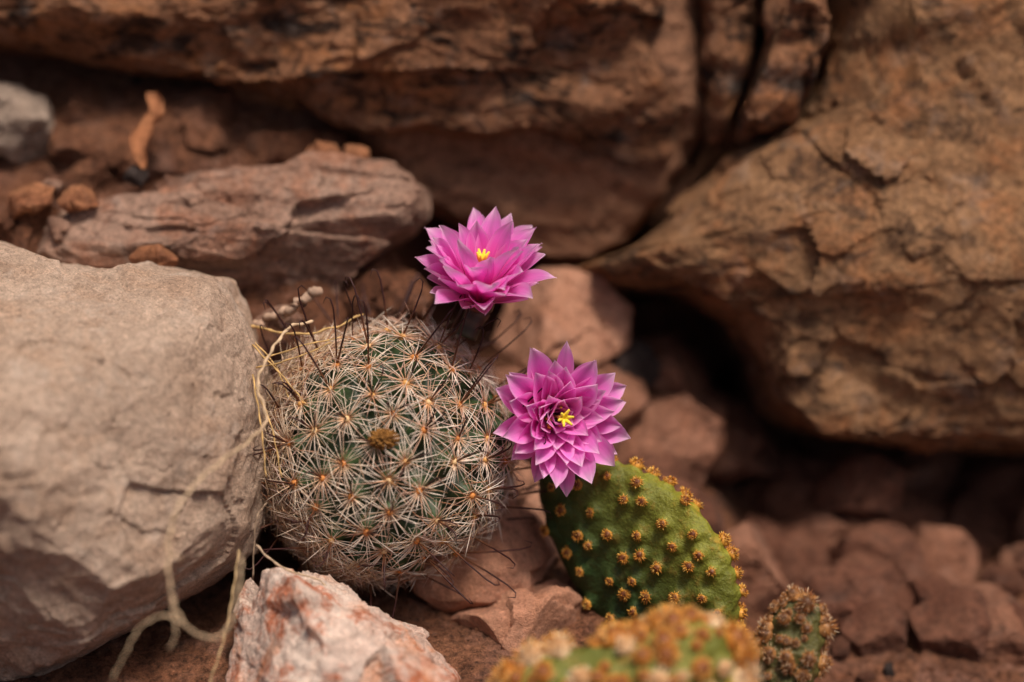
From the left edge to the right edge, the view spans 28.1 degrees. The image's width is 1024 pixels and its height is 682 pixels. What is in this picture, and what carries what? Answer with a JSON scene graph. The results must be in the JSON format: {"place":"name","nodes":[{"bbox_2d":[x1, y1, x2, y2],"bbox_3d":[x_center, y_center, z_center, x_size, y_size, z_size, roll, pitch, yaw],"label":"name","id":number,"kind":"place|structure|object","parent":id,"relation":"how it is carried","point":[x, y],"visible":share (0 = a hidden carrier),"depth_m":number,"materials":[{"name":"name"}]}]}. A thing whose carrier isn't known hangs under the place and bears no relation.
{"place":"outdoors","nodes":[
{"label":"outdoors","id":0,"kind":"place"},
{"bbox_2d":[0,51,1023,681],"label":"ground","id":1,"kind":"structure","parent":0,"point":[152,655],"depth_m":24.96,"materials":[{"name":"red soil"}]},
{"bbox_2d":[0,83,54,163],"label":"grey stone","id":2,"kind":"object","parent":1,"relation":"on","point":[27,121],"visible":0.97,"depth_m":25.86,"materials":[{"name":"grey stone"}]},
{"bbox_2d":[0,205,62,252],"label":"crumbly rock","id":3,"kind":"object","parent":1,"relation":"on","point":[25,231],"visible":0.35,"depth_m":24.87,"materials":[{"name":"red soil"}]},
{"bbox_2d":[8,182,54,218],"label":"orange stone","id":4,"kind":"object","parent":3,"relation":"on","point":[33,199],"visible":1,"depth_m":24.70,"materials":[{"name":"orange stone"}]},
{"bbox_2d":[39,156,46,163],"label":"pebble","id":5,"kind":"object","parent":1,"relation":"on","point":[42,159],"visible":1,"depth_m":26.13,"materials":[{"name":"brown stone"}]},
{"bbox_2d":[50,77,107,124],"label":"crumbly rock","id":6,"kind":"object","parent":1,"relation":"on","point":[77,99],"visible":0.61,"depth_m":26.33,"materials":[{"name":"red stone"}]},
{"bbox_2d":[53,156,121,200],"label":"crumbly rock","id":7,"kind":"object","parent":1,"relation":"on","point":[94,175],"visible":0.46,"depth_m":25.76,"materials":[{"name":"red stone"}]},
{"bbox_2d":[0,241,273,681],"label":"pale boulder","id":8,"kind":"object","parent":1,"relation":"on","point":[129,417],"visible":0.94,"depth_m":21.87,"materials":[{"name":"stone"}]},
{"bbox_2d":[128,243,178,266],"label":"orange stone","id":9,"kind":"object","parent":8,"relation":"on","point":[159,254],"visible":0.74,"depth_m":24.23,"materials":[{"name":"orange stone"}]},
{"bbox_2d":[111,320,313,681],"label":"dry vine","id":10,"kind":"object","parent":8,"relation":"on","point":[202,476],"visible":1,"depth_m":20.59,"materials":[{"name":"beige plant"}]},
{"bbox_2d":[253,286,322,328],"bbox_3d":[-2.636,-0.371,23.901,0.892,0.595,0.194,4,25,8],"label":"dry twig","id":11,"kind":"object","parent":8,"relation":"on","point":[308,296],"visible":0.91,"depth_m":23.81,"materials":[{"name":"beige plant"}]},
{"bbox_2d":[47,84,237,181],"bbox_3d":[-4.570,-2.570,26.628,2.951,1.386,1.936,0,25,0],"label":"crumbly rock","id":12,"kind":"object","parent":1,"relation":"on","point":[192,132],"visible":0.51,"depth_m":26.10,"materials":[{"name":"red stone"}]},
{"bbox_2d":[129,92,164,168],"bbox_3d":[-4.471,-2.607,25.310,0.355,0.739,0.832,7,26,14],"label":"dry leaf","id":13,"kind":"object","parent":1,"relation":"on","point":[141,135],"visible":1,"depth_m":25.25,"materials":[{"name":"brown plant"}]},
{"bbox_2d":[36,150,432,293],"bbox_3d":[-3.450,-1.300,25.752,4.891,2.282,2.591,0,25,0],"label":"rock slab","id":14,"kind":"object","parent":1,"relation":"on","point":[329,218],"visible":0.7,"depth_m":24.80,"materials":[{"name":"brown stone"}]},
{"bbox_2d":[41,179,62,193],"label":"pebble","id":15,"kind":"object","parent":14,"relation":"on","point":[57,184],"visible":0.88,"depth_m":24.96,"materials":[{"name":"grey stone"}]},
{"bbox_2d":[47,216,72,243],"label":"stone","id":16,"kind":"object","parent":14,"relation":"on","point":[59,228],"visible":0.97,"depth_m":24.59,"materials":[{"name":"brown stone"}]},
{"bbox_2d":[57,184,98,212],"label":"orange stone","id":17,"kind":"object","parent":14,"relation":"on","point":[81,197],"visible":1,"depth_m":24.62,"materials":[{"name":"orange stone"}]},
{"bbox_2d":[122,165,148,186],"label":"dark pebble","id":18,"kind":"object","parent":14,"relation":"on","point":[135,175],"visible":1,"depth_m":25.14,"materials":[{"name":"stone"}]},
{"bbox_2d":[238,130,342,165],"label":"crumbly rock","id":19,"kind":"object","parent":14,"relation":"on","point":[269,148],"visible":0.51,"depth_m":26.07,"materials":[{"name":"red stone"}]},
{"bbox_2d":[306,140,340,152],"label":"orange stone","id":20,"kind":"object","parent":14,"relation":"on","point":[318,146],"visible":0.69,"depth_m":25.45,"materials":[{"name":"orange stone"}]},
{"bbox_2d":[344,144,370,158],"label":"orange stone","id":21,"kind":"object","parent":14,"relation":"on","point":[358,150],"visible":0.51,"depth_m":25.47,"materials":[{"name":"orange stone"}]},
{"bbox_2d":[255,304,302,330],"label":"stone","id":22,"kind":"object","parent":1,"relation":"on","point":[296,317],"visible":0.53,"depth_m":24.46,"materials":[{"name":"brown stone"}]},
{"bbox_2d":[251,314,363,476],"bbox_3d":[-2.443,0.561,23.272,1.458,1.245,2.024,0,25,0],"label":"dry straw","id":23,"kind":"object","parent":1,"relation":"on","point":[275,367],"visible":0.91,"depth_m":23.14,"materials":[{"name":"yellow plant"}]},
{"bbox_2d":[330,136,344,145],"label":"pebble","id":24,"kind":"object","parent":1,"relation":"on","point":[339,140],"visible":0.67,"depth_m":26.29,"materials":[{"name":"brown stone"}]},
{"bbox_2d":[0,0,679,163],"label":"rock ledge","id":25,"kind":"object","parent":1,"relation":"on","point":[587,74],"visible":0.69,"depth_m":25.66,"materials":[{"name":"stone"}]},
{"bbox_2d":[693,0,760,146],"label":"rock block","id":26,"kind":"object","parent":25,"relation":"on","point":[728,35],"visible":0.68,"depth_m":25.99,"materials":[{"name":"stone"}]},
{"bbox_2d":[225,567,460,681],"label":"quartz rock","id":27,"kind":"object","parent":1,"relation":"on","point":[290,627],"visible":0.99,"depth_m":22.03,"materials":[{"name":"stone"}]},
{"bbox_2d":[210,549,239,681],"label":"dry straw","id":28,"kind":"object","parent":27,"relation":"on","point":[228,619],"visible":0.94,"depth_m":21.87,"materials":[{"name":"beige plant"}]},
{"bbox_2d":[252,503,326,585],"bbox_3d":[-2.196,2.457,22.509,1.373,1.248,0.260,7,26,15],"label":"dry straw","id":29,"kind":"object","parent":27,"relation":"on","point":[274,562],"visible":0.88,"depth_m":22.51,"materials":[{"name":"beige plant"}]},
{"bbox_2d":[341,259,433,323],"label":"crumbly rock","id":30,"kind":"object","parent":1,"relation":"on","point":[395,283],"visible":0.66,"depth_m":25.14,"materials":[{"name":"red stone"}]},
{"bbox_2d":[241,207,630,617],"bbox_3d":[-1.153,0.988,23.844,5.003,4.981,3.588,0,25,0],"label":"ball cactus","id":31,"kind":"object","parent":1,"relation":"on","point":[393,440],"visible":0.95,"depth_m":23.07,"materials":[{"name":"green plant"}]},
{"bbox_2d":[405,460,559,612],"bbox_3d":[-0.377,2.455,24.665,2.007,1.844,1.818,0,25,0],"label":"stone","id":32,"kind":"object","parent":1,"relation":"on","point":[533,562],"visible":0.41,"depth_m":24.02,"materials":[{"name":"brown stone"}]},
{"bbox_2d":[494,303,504,313],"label":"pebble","id":33,"kind":"object","parent":1,"relation":"on","point":[500,309],"visible":0.23,"depth_m":29.06,"materials":[{"name":"brown stone"}]},
{"bbox_2d":[477,364,531,466],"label":"stone","id":34,"kind":"object","parent":1,"relation":"on","point":[515,368],"visible":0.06,"depth_m":25.79,"materials":[{"name":"brown stone"}]},
{"bbox_2d":[450,579,582,650],"bbox_3d":[0.069,3.554,24.410,1.550,2.009,1.513,-20,32,-36],"label":"stone","id":35,"kind":"object","parent":1,"relation":"on","point":[537,613],"visible":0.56,"depth_m":23.50,"materials":[{"name":"brown stone"}]},
{"bbox_2d":[354,0,705,267],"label":"rock shelf","id":36,"kind":"object","parent":1,"relation":"on","point":[575,205],"visible":0.35,"depth_m":26.68,"materials":[{"name":"stone"}]},
{"bbox_2d":[486,599,765,681],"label":"prickly pear cactus","id":37,"kind":"object","parent":1,"relation":"on","point":[670,643],"visible":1,"depth_m":20.77,"materials":[{"name":"green plant"}]},
{"bbox_2d":[617,292,636,301],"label":"rubble stone","id":38,"kind":"object","parent":1,"relation":"on","point":[631,296],"visible":0.06,"depth_m":29.32,"materials":[{"name":"brown stone"}]},
{"bbox_2d":[631,310,640,333],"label":"rubble stone","id":39,"kind":"object","parent":1,"relation":"on","point":[636,324],"visible":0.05,"depth_m":28.34,"materials":[{"name":"brown stone"}]},
{"bbox_2d":[628,294,644,303],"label":"rubble stone","id":40,"kind":"object","parent":1,"relation":"on","point":[636,298],"visible":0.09,"depth_m":29.29,"materials":[{"name":"brown stone"}]},
{"bbox_2d":[631,332,645,338],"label":"rubble stone","id":41,"kind":"object","parent":1,"relation":"on","point":[638,335],"visible":0.02,"depth_m":28.27,"materials":[{"name":"black stone"}]},
{"bbox_2d":[539,456,748,629],"bbox_3d":[1.409,2.921,23.902,2.980,3.202,1.112,18,30,33],"label":"prickly pear cactus","id":42,"kind":"object","parent":1,"relation":"on","point":[631,540],"visible":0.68,"depth_m":23.42,"materials":[{"name":"green plant"}]},
{"bbox_2d":[623,452,689,482],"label":"rubble stone","id":43,"kind":"object","parent":1,"relation":"on","point":[671,463],"visible":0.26,"depth_m":26.07,"materials":[{"name":"brown stone"}]},
{"bbox_2d":[642,467,674,486],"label":"rubble stone","id":44,"kind":"object","parent":1,"relation":"on","point":[663,472],"visible":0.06,"depth_m":25.70,"materials":[{"name":"brown stone"}]},
{"bbox_2d":[614,391,725,488],"bbox_3d":[1.710,1.534,26.718,2.131,1.731,1.567,0,25,0],"label":"stone","id":45,"kind":"object","parent":1,"relation":"on","point":[688,430],"visible":0.34,"depth_m":26.33,"materials":[{"name":"brown stone"}]},
{"bbox_2d":[574,360,649,449],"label":"stone","id":46,"kind":"object","parent":45,"relation":"on","point":[635,397],"visible":0.26,"depth_m":26.12,"materials":[{"name":"brown stone"}]},
{"bbox_2d":[493,266,632,368],"bbox_3d":[0.731,-0.249,26.506,1.749,1.541,1.586,-13,28,-25],"label":"stone","id":47,"kind":"object","parent":46,"relation":"on","point":[587,317],"visible":0.8,"depth_m":26.11,"materials":[{"name":"brown stone"}]},
{"bbox_2d":[638,333,707,404],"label":"stone","id":48,"kind":"object","parent":1,"relation":"on","point":[681,371],"visible":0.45,"depth_m":27.34,"materials":[{"name":"brown stone"}]},
{"bbox_2d":[659,321,713,389],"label":"rubble stone","id":49,"kind":"object","parent":1,"relation":"on","point":[680,332],"visible":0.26,"depth_m":28.48,"materials":[{"name":"brown stone"}]},
{"bbox_2d":[669,474,712,520],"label":"rubble stone","id":50,"kind":"object","parent":1,"relation":"on","point":[704,498],"visible":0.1,"depth_m":25.56,"materials":[{"name":"brown stone"}]},
{"bbox_2d":[695,394,726,420],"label":"rubble stone","id":51,"kind":"object","parent":1,"relation":"on","point":[714,406],"visible":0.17,"depth_m":27.19,"materials":[{"name":"brown stone"}]},
{"bbox_2d":[708,496,724,533],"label":"rubble stone","id":52,"kind":"object","parent":1,"relation":"on","point":[716,522],"visible":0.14,"depth_m":25.59,"materials":[{"name":"brown stone"}]},
{"bbox_2d":[713,421,763,488],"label":"rubble stone","id":53,"kind":"object","parent":1,"relation":"on","point":[748,441],"visible":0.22,"depth_m":27.28,"materials":[{"name":"brown stone"}]},
{"bbox_2d":[705,389,782,482],"bbox_3d":[2.782,1.293,27.800,1.880,1.305,1.565,21,32,38],"label":"stone","id":54,"kind":"object","parent":1,"relation":"on","point":[732,464],"visible":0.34,"depth_m":27.43,"materials":[{"name":"brown stone"}]},
{"bbox_2d":[725,521,788,612],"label":"rubble stone","id":55,"kind":"object","parent":1,"relation":"on","point":[764,581],"visible":0.56,"depth_m":25.51,"materials":[{"name":"brown stone"}]},
{"bbox_2d":[740,513,782,551],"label":"rubble stone","id":56,"kind":"object","parent":1,"relation":"on","point":[770,531],"visible":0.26,"depth_m":26.66,"materials":[{"name":"brown stone"}]},
{"bbox_2d":[737,451,809,513],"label":"rubble stone","id":57,"kind":"object","parent":1,"relation":"on","point":[750,491],"visible":0.37,"depth_m":27.83,"materials":[{"name":"brown stone"}]},
{"bbox_2d":[777,565,793,586],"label":"rubble stone","id":58,"kind":"object","parent":1,"relation":"on","point":[785,575],"visible":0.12,"depth_m":26.13,"materials":[{"name":"brown stone"}]},
{"bbox_2d":[750,471,821,524],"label":"rubble stone","id":59,"kind":"object","parent":1,"relation":"on","point":[779,501],"visible":0.41,"depth_m":27.40,"materials":[{"name":"brown stone"}]},
{"bbox_2d":[749,584,839,681],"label":"prickly pear cactus","id":60,"kind":"object","parent":1,"relation":"on","point":[795,628],"visible":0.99,"depth_m":22.38,"materials":[{"name":"green plant"}]},
{"bbox_2d":[577,0,1023,455],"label":"boulder","id":61,"kind":"object","parent":1,"relation":"on","point":[842,260],"visible":0.94,"depth_m":25.18,"materials":[{"name":"stone"}]},
{"bbox_2d":[727,0,831,146],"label":"rock block","id":62,"kind":"object","parent":61,"relation":"on","point":[791,37],"visible":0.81,"depth_m":25.31,"materials":[{"name":"stone"}]},
{"bbox_2d":[773,508,829,581],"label":"rubble stone","id":63,"kind":"object","parent":1,"relation":"on","point":[801,547],"visible":0.45,"depth_m":26.48,"materials":[{"name":"brown stone"}]},
{"bbox_2d":[811,511,852,543],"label":"rubble stone","id":64,"kind":"object","parent":1,"relation":"on","point":[829,526],"visible":0.14,"depth_m":26.76,"materials":[{"name":"brown stone"}]},
{"bbox_2d":[797,459,877,546],"bbox_3d":[4.381,2.652,27.788,3.112,1.693,2.297,0,25,0],"label":"stone","id":65,"kind":"object","parent":1,"relation":"on","point":[822,468],"visible":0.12,"depth_m":27.28,"materials":[{"name":"brown stone"}]},
{"bbox_2d":[815,450,904,518],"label":"stone","id":66,"kind":"object","parent":65,"relation":"on","point":[865,482],"visible":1,"depth_m":26.76,"materials":[{"name":"brown stone"}]},
{"bbox_2d":[830,635,850,657],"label":"pebble","id":67,"kind":"object","parent":1,"relation":"on","point":[840,646],"visible":1,"depth_m":25.04,"materials":[{"name":"brown stone"}]},
{"bbox_2d":[793,564,895,635],"bbox_3d":[4.094,3.281,25.851,1.174,1.024,1.389,-7,13,-25],"label":"rubble stone","id":68,"kind":"object","parent":1,"relation":"on","point":[842,592],"visible":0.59,"depth_m":25.41,"materials":[{"name":"brown stone"}]},
{"bbox_2d":[827,550,900,594],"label":"rubble stone","id":69,"kind":"object","parent":1,"relation":"on","point":[885,571],"visible":0.3,"depth_m":25.96,"materials":[{"name":"brown stone"}]},
{"bbox_2d":[855,670,874,681],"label":"pebble","id":70,"kind":"object","parent":1,"relation":"on","point":[867,676],"visible":1,"depth_m":24.70,"materials":[{"name":"brown stone"}]},
{"bbox_2d":[841,597,907,657],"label":"rubble stone","id":71,"kind":"object","parent":1,"relation":"on","point":[877,626],"visible":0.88,"depth_m":25.10,"materials":[{"name":"brown stone"}]},
{"bbox_2d":[827,521,930,584],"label":"rubble stone","id":72,"kind":"object","parent":1,"relation":"on","point":[898,548],"visible":0.5,"depth_m":26.17,"materials":[{"name":"brown stone"}]},
{"bbox_2d":[882,662,894,677],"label":"pebble","id":73,"kind":"object","parent":1,"relation":"on","point":[888,669],"visible":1,"depth_m":24.72,"materials":[{"name":"stone"}]},
{"bbox_2d":[854,494,944,529],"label":"rubble stone","id":74,"kind":"object","parent":1,"relation":"on","point":[909,515],"visible":0.16,"depth_m":27.16,"materials":[{"name":"brown stone"}]},
{"bbox_2d":[893,571,928,627],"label":"rubble stone","id":75,"kind":"object","parent":1,"relation":"on","point":[904,597],"visible":0.17,"depth_m":25.76,"materials":[{"name":"brown stone"}]},
{"bbox_2d":[894,461,936,490],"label":"rubble stone","id":76,"kind":"object","parent":1,"relation":"on","point":[915,476],"visible":0.2,"depth_m":28.04,"materials":[{"name":"brown stone"}]},
{"bbox_2d":[872,446,964,498],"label":"stone","id":77,"kind":"object","parent":1,"relation":"on","point":[949,468],"visible":0.35,"depth_m":28.34,"materials":[{"name":"brown stone"}]},
{"bbox_2d":[903,485,942,524],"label":"rubble stone","id":78,"kind":"object","parent":1,"relation":"on","point":[921,500],"visible":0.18,"depth_m":27.41,"materials":[{"name":"brown stone"}]},
{"bbox_2d":[906,574,953,605],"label":"rubble stone","id":79,"kind":"object","parent":1,"relation":"on","point":[924,587],"visible":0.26,"depth_m":25.72,"materials":[{"name":"brown stone"}]},
{"bbox_2d":[909,523,978,586],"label":"rubble stone","id":80,"kind":"object","parent":1,"relation":"on","point":[950,553],"visible":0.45,"depth_m":26.43,"materials":[{"name":"brown stone"}]},
{"bbox_2d":[908,584,991,663],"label":"rubble stone","id":81,"kind":"object","parent":1,"relation":"on","point":[953,620],"visible":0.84,"depth_m":25.07,"materials":[{"name":"brown stone"}]},
{"bbox_2d":[943,483,1001,513],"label":"rubble stone","id":82,"kind":"object","parent":1,"relation":"on","point":[977,498],"visible":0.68,"depth_m":27.90,"materials":[{"name":"brown stone"}]},
{"bbox_2d":[940,504,1011,562],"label":"stone","id":83,"kind":"object","parent":1,"relation":"on","point":[987,533],"visible":0.28,"depth_m":27.63,"materials":[{"name":"brown stone"}]},
{"bbox_2d":[970,582,1023,605],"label":"rubble stone","id":84,"kind":"object","parent":1,"relation":"on","point":[993,593],"visible":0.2,"depth_m":25.69,"materials":[{"name":"brown stone"}]},
{"bbox_2d":[978,564,1023,596],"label":"rubble stone","id":85,"kind":"object","parent":1,"relation":"on","point":[1009,579],"visible":0.79,"depth_m":26.39,"materials":[{"name":"brown stone"}]},
{"bbox_2d":[983,602,1023,666],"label":"rubble stone","id":86,"kind":"object","parent":1,"relation":"on","point":[1005,641],"visible":0.61,"depth_m":25.04,"materials":[{"name":"brown stone"}]},
{"bbox_2d":[998,543,1023,576],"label":"rubble stone","id":87,"kind":"object","parent":1,"relation":"on","point":[1007,556],"visible":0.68,"depth_m":26.77,"materials":[{"name":"brown stone"}]},
{"bbox_2d":[1007,601,1023,626],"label":"rubble stone","id":88,"kind":"object","parent":1,"relation":"on","point":[1018,608],"visible":0.2,"depth_m":25.41,"materials":[{"name":"brown stone"}]},
{"bbox_2d":[1008,499,1023,543],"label":"rubble stone","id":89,"kind":"object","parent":1,"relation":"on","point":[1016,534],"visible":0.76,"depth_m":27.50,"materials":[{"name":"brown stone"}]},
{"bbox_2d":[1014,547,1023,561],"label":"rubble stone","id":90,"kind":"object","parent":1,"relation":"on","point":[1019,557],"visible":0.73,"depth_m":26.68,"materials":[{"name":"brown stone"}]},
{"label":"rubble stone","id":91,"kind":"object","parent":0,"visible":0},
{"bbox_2d":[612,337,663,389],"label":"stone","id":92,"kind":"object","parent":91,"relation":"on","point":[637,358],"visible":0.46,"depth_m":26.65,"materials":[{"name":"stone"}]}
]}

